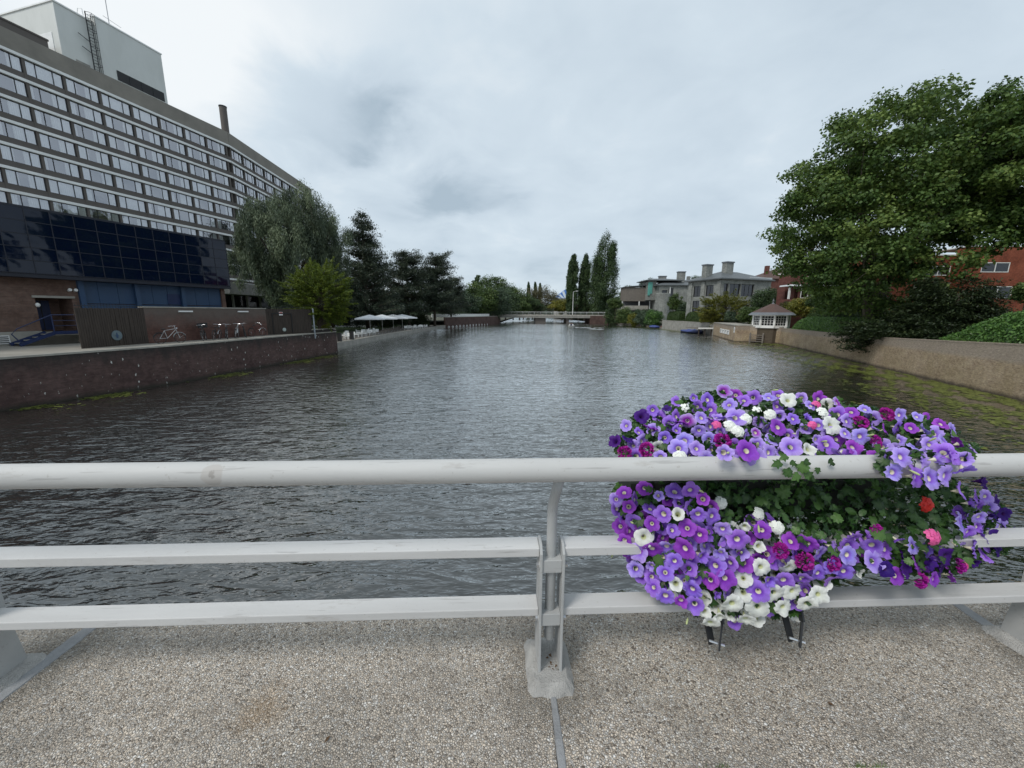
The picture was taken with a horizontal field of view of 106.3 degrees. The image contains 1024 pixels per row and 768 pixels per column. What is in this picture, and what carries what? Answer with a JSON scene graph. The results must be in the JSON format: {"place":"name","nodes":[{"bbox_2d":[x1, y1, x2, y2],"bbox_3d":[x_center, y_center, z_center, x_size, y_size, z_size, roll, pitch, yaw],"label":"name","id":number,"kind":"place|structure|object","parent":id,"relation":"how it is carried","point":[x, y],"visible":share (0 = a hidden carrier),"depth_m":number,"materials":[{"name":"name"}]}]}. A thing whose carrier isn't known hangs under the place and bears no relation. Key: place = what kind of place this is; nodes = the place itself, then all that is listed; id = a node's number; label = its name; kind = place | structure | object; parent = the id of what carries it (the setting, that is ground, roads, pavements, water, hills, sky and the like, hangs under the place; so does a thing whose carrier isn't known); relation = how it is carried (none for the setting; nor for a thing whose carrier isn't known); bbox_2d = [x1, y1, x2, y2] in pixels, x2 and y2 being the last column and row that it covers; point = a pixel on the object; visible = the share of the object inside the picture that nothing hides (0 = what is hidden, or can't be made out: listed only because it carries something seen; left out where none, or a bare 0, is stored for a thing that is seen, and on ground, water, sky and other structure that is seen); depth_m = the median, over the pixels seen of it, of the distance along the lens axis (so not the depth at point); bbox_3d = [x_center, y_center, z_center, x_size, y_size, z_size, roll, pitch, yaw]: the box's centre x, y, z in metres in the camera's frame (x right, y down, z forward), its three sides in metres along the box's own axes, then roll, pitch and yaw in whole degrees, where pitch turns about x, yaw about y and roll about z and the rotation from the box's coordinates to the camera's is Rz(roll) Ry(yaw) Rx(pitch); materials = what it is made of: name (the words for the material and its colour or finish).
{"place":"outdoors","nodes":[
{"label":"outdoors","id":0,"kind":"place"},
{"bbox_2d":[0,333,301,355],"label":"pavement","id":1,"kind":"structure","parent":0,"point":[32,349],"depth_m":22.27,"materials":[{"name":"concrete"}]},
{"bbox_2d":[9,314,77,346],"bbox_3d":[-28.888,-3.440,24.209,1.170,1.868,3.938,4,11,19],"label":"loading stair","id":2,"kind":"object","parent":1,"relation":"on","point":[32,338],"visible":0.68,"depth_m":23.65,"materials":[{"name":"metal"}]},
{"bbox_2d":[73,303,148,348],"bbox_3d":[-24.016,-3.551,23.178,0.154,2.490,3.786,1,11,4],"label":"board fence","id":3,"kind":"object","parent":1,"relation":"on","point":[103,327],"visible":1,"depth_m":22.95,"materials":[{"name":"brown wood"}]},
{"bbox_2d":[0,202,230,346],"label":"glass block","id":4,"kind":"structure","parent":1,"relation":"on","point":[53,262],"depth_m":25.72,"materials":[{"name":"blue glass"}]},
{"bbox_2d":[35,300,52,329],"bbox_3d":[-30.780,-4.500,25.171,0.100,1.895,0.804,4,11,19],"label":"door","id":5,"kind":"structure","parent":4,"relation":"in","point":[44,310],"depth_m":25.25,"materials":[{"name":"blue paint"}]},
{"bbox_2d":[265,306,311,334],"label":"board gate","id":6,"kind":"structure","parent":1,"relation":"on","point":[289,321],"depth_m":36.34,"materials":[{"name":"brown wood"}]},
{"bbox_2d":[274,257,357,331],"bbox_3d":[-20.233,-9.334,40.523,8.472,8.002,7.025,0,11,0],"label":"ornamental tree","id":7,"kind":"object","parent":1,"relation":"on","point":[315,289],"visible":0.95,"depth_m":39.66,"materials":[{"name":"green plant"}]},
{"bbox_2d":[138,306,267,343],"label":"wall","id":8,"kind":"structure","parent":0,"point":[185,320],"depth_m":28.49,"materials":[{"name":"brick"}]},
{"bbox_2d":[342,325,441,340],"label":"terrace paving","id":9,"kind":"structure","parent":0,"point":[393,331],"depth_m":73.23,"materials":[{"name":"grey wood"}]},
{"bbox_2d":[312,325,406,334],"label":"lawn","id":10,"kind":"structure","parent":9,"relation":"on","point":[342,330],"depth_m":88.77,"materials":[{"name":"plant"}]},
{"bbox_2d":[226,178,354,319],"bbox_3d":[-34.194,-19.138,59.742,17.062,24.064,16.357,6,12,29],"label":"willow tree","id":11,"kind":"object","parent":10,"relation":"on","point":[296,241],"visible":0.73,"depth_m":55.15,"materials":[{"name":"green plant"}]},
{"bbox_2d":[312,264,368,329],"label":"pine tree","id":12,"kind":"object","parent":10,"relation":"on","point":[355,314],"visible":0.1,"depth_m":76.76,"materials":[{"name":"green plant"}]},
{"bbox_2d":[339,209,414,329],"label":"pine tree","id":13,"kind":"object","parent":10,"relation":"on","point":[368,269],"visible":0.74,"depth_m":80.31,"materials":[{"name":"green plant"}]},
{"bbox_2d":[370,312,412,327],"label":"yew bush","id":14,"kind":"object","parent":10,"relation":"on","point":[387,324],"visible":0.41,"depth_m":94.82,"materials":[{"name":"green plant"}]},
{"bbox_2d":[390,317,508,324],"bbox_3d":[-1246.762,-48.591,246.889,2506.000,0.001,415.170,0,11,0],"label":"ground","id":15,"kind":"structure","parent":0,"point":[440,320],"depth_m":180.43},
{"bbox_2d":[0,26,311,308],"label":"hotel building","id":16,"kind":"structure","parent":15,"relation":"on","point":[77,138],"depth_m":55.26,"materials":[{"name":"grey concrete"}]},
{"bbox_2d":[0,49,22,71],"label":"window","id":17,"kind":"structure","parent":16,"relation":"in","point":[10,60],"depth_m":45.56,"materials":[{"name":"glass"}]},
{"bbox_2d":[0,73,27,96],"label":"window","id":18,"kind":"structure","parent":16,"relation":"in","point":[14,85],"depth_m":46.04,"materials":[{"name":"glass"}]},
{"bbox_2d":[0,97,32,121],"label":"window","id":19,"kind":"structure","parent":16,"relation":"in","point":[10,107],"depth_m":46.13,"materials":[{"name":"glass"}]},
{"bbox_2d":[0,120,37,144],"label":"window","id":20,"kind":"structure","parent":16,"relation":"in","point":[14,131],"depth_m":46.44,"materials":[{"name":"glass"}]},
{"bbox_2d":[0,144,41,168],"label":"window","id":21,"kind":"structure","parent":16,"relation":"in","point":[8,153],"depth_m":47.01,"materials":[{"name":"glass"}]},
{"bbox_2d":[0,16,48,47],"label":"plant room","id":22,"kind":"object","parent":16,"relation":"on","point":[22,31],"visible":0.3,"depth_m":48.47,"materials":[{"name":"metal"}]},
{"bbox_2d":[5,169,46,190],"bbox_3d":[-59.975,-25.008,47.233,0.750,1.650,3.380,3,11,14],"label":"window","id":23,"kind":"structure","parent":16,"relation":"in","point":[13,177],"depth_m":47.50,"materials":[{"name":"glass"}]},
{"bbox_2d":[10,193,50,209],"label":"window","id":24,"kind":"structure","parent":16,"relation":"in","point":[28,201],"depth_m":47.75,"materials":[{"name":"glass"}]},
{"bbox_2d":[24,59,63,88],"bbox_3d":[-58.990,-38.784,48.258,0.750,1.650,3.380,3,11,14],"label":"window","id":25,"kind":"structure","parent":16,"relation":"in","point":[34,70],"depth_m":48.22,"materials":[{"name":"glass"}]},
{"bbox_2d":[29,84,67,111],"bbox_3d":[-59.003,-36.158,48.748,0.750,1.650,3.380,3,11,14],"label":"window","id":26,"kind":"structure","parent":16,"relation":"in","point":[54,100],"depth_m":49.10,"materials":[{"name":"glass"}]},
{"bbox_2d":[34,109,72,134],"bbox_3d":[-59.017,-33.531,49.238,0.750,1.650,3.380,3,11,14],"label":"window","id":27,"kind":"structure","parent":16,"relation":"in","point":[52,121],"depth_m":49.32,"materials":[{"name":"glass"}]},
{"bbox_2d":[39,133,76,156],"bbox_3d":[-59.031,-30.905,49.728,0.750,1.650,3.380,3,11,14],"label":"window","id":28,"kind":"structure","parent":16,"relation":"in","point":[59,145],"depth_m":49.98,"materials":[{"name":"glass"}]},
{"bbox_2d":[44,156,80,177],"bbox_3d":[-59.045,-28.278,50.218,0.750,1.650,3.380,3,11,14],"label":"window","id":29,"kind":"structure","parent":16,"relation":"in","point":[66,168],"depth_m":50.55,"materials":[{"name":"glass"}]},
{"bbox_2d":[48,179,84,199],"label":"window","id":30,"kind":"structure","parent":16,"relation":"in","point":[57,187],"depth_m":50.67,"materials":[{"name":"glass"}]},
{"bbox_2d":[53,201,87,216],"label":"window","id":31,"kind":"structure","parent":16,"relation":"in","point":[71,209],"depth_m":51.25,"materials":[{"name":"glass"}]},
{"bbox_2d":[65,77,99,103],"bbox_3d":[-58.070,-39.426,51.724,0.750,1.650,3.380,3,11,14],"label":"window","id":32,"kind":"structure","parent":16,"relation":"in","point":[89,93],"depth_m":52.04,"materials":[{"name":"glass"}]},
{"bbox_2d":[0,0,167,103],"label":"rooftop tower","id":33,"kind":"structure","parent":16,"relation":"on","point":[96,43],"depth_m":54.59,"materials":[{"name":"metal"}]},
{"bbox_2d":[70,100,102,124],"bbox_3d":[-58.084,-36.800,52.214,0.750,1.650,3.380,3,11,14],"label":"window","id":34,"kind":"structure","parent":16,"relation":"in","point":[88,113],"depth_m":52.34,"materials":[{"name":"glass"}]},
{"bbox_2d":[74,123,106,145],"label":"window","id":35,"kind":"structure","parent":16,"relation":"in","point":[95,136],"depth_m":53.07,"materials":[{"name":"glass"}]},
{"bbox_2d":[78,145,110,166],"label":"window","id":36,"kind":"structure","parent":16,"relation":"in","point":[97,156],"depth_m":53.53,"materials":[{"name":"glass"}]},
{"bbox_2d":[82,167,113,186],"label":"window","id":37,"kind":"structure","parent":16,"relation":"in","point":[103,178],"depth_m":54.08,"materials":[{"name":"glass"}]},
{"bbox_2d":[86,188,117,206],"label":"window","id":38,"kind":"structure","parent":16,"relation":"in","point":[108,198],"depth_m":54.62,"materials":[{"name":"glass"}]},
{"bbox_2d":[90,209,119,221],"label":"window","id":39,"kind":"structure","parent":16,"relation":"in","point":[94,214],"depth_m":54.97,"materials":[{"name":"glass"}]},
{"bbox_2d":[101,93,130,115],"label":"window","id":40,"kind":"structure","parent":16,"relation":"in","point":[108,101],"depth_m":55.21,"materials":[{"name":"glass"}]},
{"bbox_2d":[105,114,133,135],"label":"window","id":41,"kind":"structure","parent":16,"relation":"in","point":[125,127],"depth_m":56.08,"materials":[{"name":"glass"}]},
{"bbox_2d":[108,135,136,155],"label":"window","id":42,"kind":"structure","parent":16,"relation":"in","point":[125,146],"depth_m":56.51,"materials":[{"name":"glass"}]},
{"bbox_2d":[112,156,140,174],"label":"window","id":43,"kind":"structure","parent":16,"relation":"in","point":[119,163],"depth_m":56.65,"materials":[{"name":"glass"}]},
{"bbox_2d":[115,176,143,193],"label":"window","id":44,"kind":"structure","parent":16,"relation":"in","point":[135,186],"depth_m":57.65,"materials":[{"name":"glass"}]},
{"bbox_2d":[119,196,146,212],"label":"window","id":45,"kind":"structure","parent":16,"relation":"in","point":[128,203],"depth_m":57.67,"materials":[{"name":"glass"}]},
{"bbox_2d":[132,106,158,127],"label":"window","id":46,"kind":"structure","parent":16,"relation":"in","point":[139,114],"depth_m":58.69,"materials":[{"name":"glass"}]},
{"bbox_2d":[136,126,161,146],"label":"window","id":47,"kind":"structure","parent":16,"relation":"in","point":[151,137],"depth_m":59.45,"materials":[{"name":"glass"}]},
{"bbox_2d":[139,146,163,164],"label":"window","id":48,"kind":"structure","parent":16,"relation":"in","point":[154,156],"depth_m":59.95,"materials":[{"name":"glass"}]},
{"bbox_2d":[142,165,166,182],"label":"window","id":49,"kind":"structure","parent":16,"relation":"in","point":[158,175],"depth_m":60.58,"materials":[{"name":"glass"}]},
{"bbox_2d":[145,184,169,200],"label":"window","id":50,"kind":"structure","parent":16,"relation":"in","point":[160,193],"depth_m":61.09,"materials":[{"name":"glass"}]},
{"bbox_2d":[148,203,171,217],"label":"window","id":51,"kind":"structure","parent":16,"relation":"in","point":[159,210],"depth_m":61.32,"materials":[{"name":"glass"}]},
{"bbox_2d":[160,118,183,137],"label":"window","id":52,"kind":"structure","parent":16,"relation":"in","point":[175,129],"depth_m":62.56,"materials":[{"name":"glass"}]},
{"bbox_2d":[163,137,185,154],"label":"window","id":53,"kind":"structure","parent":16,"relation":"in","point":[177,147],"depth_m":63.10,"materials":[{"name":"glass"}]},
{"bbox_2d":[166,155,188,172],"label":"window","id":54,"kind":"structure","parent":16,"relation":"in","point":[180,165],"depth_m":63.53,"materials":[{"name":"glass"}]},
{"bbox_2d":[168,173,190,189],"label":"window","id":55,"kind":"structure","parent":16,"relation":"in","point":[181,182],"depth_m":64.00,"materials":[{"name":"glass"}]},
{"bbox_2d":[171,191,192,206],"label":"window","id":56,"kind":"structure","parent":16,"relation":"in","point":[182,199],"depth_m":64.31,"materials":[{"name":"glass"}]},
{"bbox_2d":[173,208,194,222],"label":"window","id":57,"kind":"structure","parent":16,"relation":"in","point":[179,215],"depth_m":65.10,"materials":[{"name":"glass"}]},
{"bbox_2d":[218,104,229,132],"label":"roof chimney","id":58,"kind":"object","parent":16,"relation":"on","point":[223,117],"visible":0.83,"depth_m":72.65,"materials":[{"name":"metal"}]},
{"bbox_2d":[337,325,445,347],"bbox_3d":[-21.639,-10.035,78.953,1.162,1.740,73.224,1,11,2],"label":"terrace edge","id":59,"kind":"object","parent":15,"relation":"on","point":[345,343],"visible":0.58,"depth_m":64.71,"materials":[{"name":"concrete"}]},
{"bbox_2d":[379,249,437,325],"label":"pine tree","id":60,"kind":"object","parent":15,"relation":"on","point":[414,299],"visible":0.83,"depth_m":94.76,"materials":[{"name":"green plant"}]},
{"bbox_2d":[417,251,465,325],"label":"pine tree","id":61,"kind":"object","parent":15,"relation":"on","point":[443,297],"visible":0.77,"depth_m":102.78,"materials":[{"name":"green plant"}]},
{"bbox_2d":[444,316,499,327],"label":"canal wall","id":62,"kind":"structure","parent":15,"relation":"on","point":[465,321],"depth_m":131.54,"materials":[{"name":"brick"}]},
{"bbox_2d":[479,274,508,295],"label":"broadleaf tree","id":63,"kind":"object","parent":15,"relation":"on","point":[495,281],"visible":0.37,"depth_m":192.11,"materials":[{"name":"green plant"}]},
{"bbox_2d":[525,284,561,314],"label":"broadleaf tree","id":64,"kind":"object","parent":15,"relation":"on","point":[547,297],"visible":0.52,"depth_m":221.31,"materials":[{"name":"brown plant"}]},
{"bbox_2d":[0,318,1023,607],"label":"canal water","id":65,"kind":"structure","parent":0,"point":[530,388],"depth_m":13.46,"materials":[{"name":"grey liquid"}]},
{"bbox_2d":[0,331,337,410],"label":"quay wall","id":66,"kind":"structure","parent":65,"relation":"in","point":[28,380],"depth_m":22.60,"materials":[{"name":"brick"}]},
{"bbox_2d":[16,355,336,410],"bbox_3d":[-20.053,-1.011,29.845,2.752,0.008,25.183,2,11,9],"label":"water weed","id":67,"kind":"object","parent":65,"relation":"on","point":[97,398],"visible":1,"depth_m":21.24,"materials":[{"name":"plant"}]},
{"bbox_2d":[497,312,621,323],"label":"road bridge","id":68,"kind":"structure","parent":65,"relation":"in","point":[589,319],"depth_m":165.39,"materials":[{"name":"concrete"}]},
{"bbox_2d":[662,320,713,334],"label":"quay wall","id":69,"kind":"structure","parent":65,"relation":"in","point":[674,325],"depth_m":98.19,"materials":[{"name":"concrete"}]},
{"bbox_2d":[713,322,752,341],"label":"pier wall","id":70,"kind":"structure","parent":65,"relation":"in","point":[736,332],"depth_m":65.58,"materials":[{"name":"concrete"}]},
{"bbox_2d":[723,342,1023,448],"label":"lily pads","id":71,"kind":"object","parent":65,"relation":"on","point":[889,376],"visible":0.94,"depth_m":23.04,"materials":[{"name":"green plant"}]},
{"bbox_2d":[779,328,1023,400],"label":"garden wall","id":72,"kind":"structure","parent":65,"relation":"in","point":[993,368],"depth_m":26.72,"materials":[{"name":"concrete"}]},
{"bbox_2d":[939,309,1023,343],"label":"hedge","id":73,"kind":"object","parent":72,"relation":"on","point":[1008,327],"visible":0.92,"depth_m":23.60,"materials":[{"name":"green plant"}]},
{"bbox_2d":[0,0,1023,303],"label":"sky","id":74,"kind":"structure","parent":0,"point":[505,137],"materials":[{"name":"white"}]},
{"bbox_2d":[614,306,632,324],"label":"shrub","id":75,"kind":"object","parent":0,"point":[622,317],"visible":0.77,"depth_m":141.59,"materials":[{"name":"green plant"}]},
{"bbox_2d":[756,266,781,292],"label":"house","id":76,"kind":"structure","parent":0,"point":[774,284],"depth_m":136.14,"materials":[{"name":"brick"}]},
{"label":"left bank","id":77,"kind":"structure","parent":0,"visible":0},
{"bbox_2d":[439,274,472,316],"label":"pine tree","id":78,"kind":"object","parent":77,"relation":"on","point":[458,291],"visible":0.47,"depth_m":118.18,"materials":[{"name":"green plant"}]},
{"bbox_2d":[452,287,484,313],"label":"broadleaf tree","id":79,"kind":"object","parent":77,"relation":"on","point":[471,309],"visible":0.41,"depth_m":145.49,"materials":[{"name":"green plant"}]},
{"bbox_2d":[466,281,498,313],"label":"broadleaf tree","id":80,"kind":"object","parent":77,"relation":"on","point":[475,287],"visible":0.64,"depth_m":153.24,"materials":[{"name":"green plant"}]},
{"bbox_2d":[482,285,514,317],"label":"broadleaf tree","id":81,"kind":"object","parent":77,"relation":"on","point":[502,304],"visible":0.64,"depth_m":160.09,"materials":[{"name":"green plant"}]},
{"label":"garden ground","id":82,"kind":"structure","parent":0,"visible":0},
{"bbox_2d":[735,306,759,323],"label":"shrub","id":83,"kind":"object","parent":82,"relation":"on","point":[744,316],"visible":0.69,"depth_m":68.53,"materials":[{"name":"green plant"}]},
{"bbox_2d":[749,286,776,307],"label":"shrub","id":84,"kind":"object","parent":82,"relation":"on","point":[763,299],"visible":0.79,"depth_m":77.21,"materials":[{"name":"green plant"}]},
{"bbox_2d":[749,299,795,343],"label":"garden pavilion","id":85,"kind":"structure","parent":82,"relation":"on","point":[768,320],"depth_m":59.93,"materials":[{"name":"white paint"}]},
{"bbox_2d":[784,297,814,318],"bbox_3d":[48.227,-11.854,63.195,6.609,5.817,4.380,2,11,11],"label":"tree","id":86,"kind":"object","parent":82,"relation":"on","point":[797,307],"visible":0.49,"depth_m":62.42,"materials":[{"name":"yellow plant"}]},
{"bbox_2d":[776,264,840,327],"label":"brick villa","id":87,"kind":"object","parent":82,"relation":"on","point":[785,292],"visible":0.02,"depth_m":67.81,"materials":[{"name":"red brick"}]},
{"bbox_2d":[792,315,885,332],"bbox_3d":[39.063,-7.220,46.362,3.586,2.164,19.964,4,11,18],"label":"hedge","id":88,"kind":"object","parent":82,"relation":"on","point":[821,323],"visible":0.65,"depth_m":46.83,"materials":[{"name":"green plant"}]},
{"bbox_2d":[807,311,907,323],"bbox_3d":[43.270,-7.409,46.303,1.998,3.001,33.571,3,11,16],"label":"hedge","id":89,"kind":"object","parent":82,"relation":"on","point":[813,314],"visible":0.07,"depth_m":49.96,"materials":[{"name":"green plant"}]},
{"bbox_2d":[756,73,1023,319],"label":"plane tree","id":90,"kind":"object","parent":82,"relation":"on","point":[866,197],"visible":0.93,"depth_m":33.62,"materials":[{"name":"green plant"}]},
{"bbox_2d":[824,274,1022,352],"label":"yew tree","id":91,"kind":"object","parent":82,"relation":"on","point":[937,311],"visible":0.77,"depth_m":31.38,"materials":[{"name":"green plant"}]},
{"bbox_2d":[849,245,1023,312],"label":"brick house","id":92,"kind":"structure","parent":82,"relation":"on","point":[1008,266],"depth_m":48.26,"materials":[{"name":"red brick"}]},
{"bbox_2d":[981,262,1010,271],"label":"window","id":93,"kind":"structure","parent":92,"relation":"in","point":[999,266],"depth_m":48.12,"materials":[{"name":"glass"}]},
{"bbox_2d":[916,75,1023,257],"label":"plane tree","id":94,"kind":"object","parent":82,"relation":"on","point":[1008,132],"visible":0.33,"depth_m":32.29,"materials":[{"name":"green plant"}]},
{"bbox_2d":[1007,282,1023,309],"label":"tree","id":95,"kind":"object","parent":82,"relation":"on","point":[1017,291],"visible":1,"depth_m":26.48,"materials":[{"name":"green plant"}]},
{"label":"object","id":96,"kind":"structure","parent":0,"visible":0},
{"bbox_2d":[546,299,566,319],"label":"broadleaf tree","id":97,"kind":"object","parent":96,"relation":"on","point":[559,306],"visible":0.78,"depth_m":193.69,"materials":[{"name":"yellow plant"}]},
{"bbox_2d":[565,253,579,319],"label":"poplar tree","id":98,"kind":"object","parent":96,"relation":"on","point":[572,278],"visible":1,"depth_m":183.39,"materials":[{"name":"green plant"}]},
{"bbox_2d":[577,253,591,319],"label":"poplar tree","id":99,"kind":"object","parent":96,"relation":"on","point":[584,288],"visible":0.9,"depth_m":184.89,"materials":[{"name":"green plant"}]},
{"bbox_2d":[587,230,620,314],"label":"poplar tree","id":100,"kind":"object","parent":96,"relation":"on","point":[599,282],"visible":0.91,"depth_m":176.42,"materials":[{"name":"green plant"}]},
{"bbox_2d":[617,271,687,319],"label":"grey house","id":101,"kind":"structure","parent":96,"relation":"on","point":[650,294],"depth_m":159.29,"materials":[{"name":"concrete"}]},
{"bbox_2d":[644,309,664,325],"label":"shrub","id":102,"kind":"object","parent":96,"relation":"on","point":[656,317],"visible":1,"depth_m":121.42,"materials":[{"name":"green plant"}]},
{"label":"quay paving","id":103,"kind":"structure","parent":0,"visible":0},
{"bbox_2d":[692,289,757,326],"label":"maple tree","id":104,"kind":"object","parent":103,"relation":"on","point":[737,304],"visible":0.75,"depth_m":81.37,"materials":[{"name":"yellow plant"}]},
{"bbox_2d":[684,261,775,319],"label":"grey house","id":105,"kind":"structure","parent":103,"relation":"on","point":[726,278],"depth_m":96.22,"materials":[{"name":"paint"}]},
{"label":"bridge beam","id":106,"kind":"structure","parent":0,"visible":0},
{"bbox_2d":[0,601,1023,767],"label":"bridge ledge","id":107,"kind":"object","parent":106,"relation":"on","point":[927,686],"visible":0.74,"depth_m":1.70,"materials":[{"name":"concrete"}]},
{"bbox_2d":[0,453,1023,698],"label":"bridge railing","id":108,"kind":"object","parent":107,"relation":"on","point":[548,671],"visible":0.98,"depth_m":1.68,"materials":[{"name":"metal"}]},
{"bbox_2d":[608,384,1014,650],"bbox_3d":[1.745,0.682,2.003,2.598,1.331,0.867,0,11,-2],"label":"flower basket","id":109,"kind":"object","parent":108,"relation":"attached to","point":[763,580],"visible":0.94,"depth_m":1.73,"materials":[{"name":"plant"}]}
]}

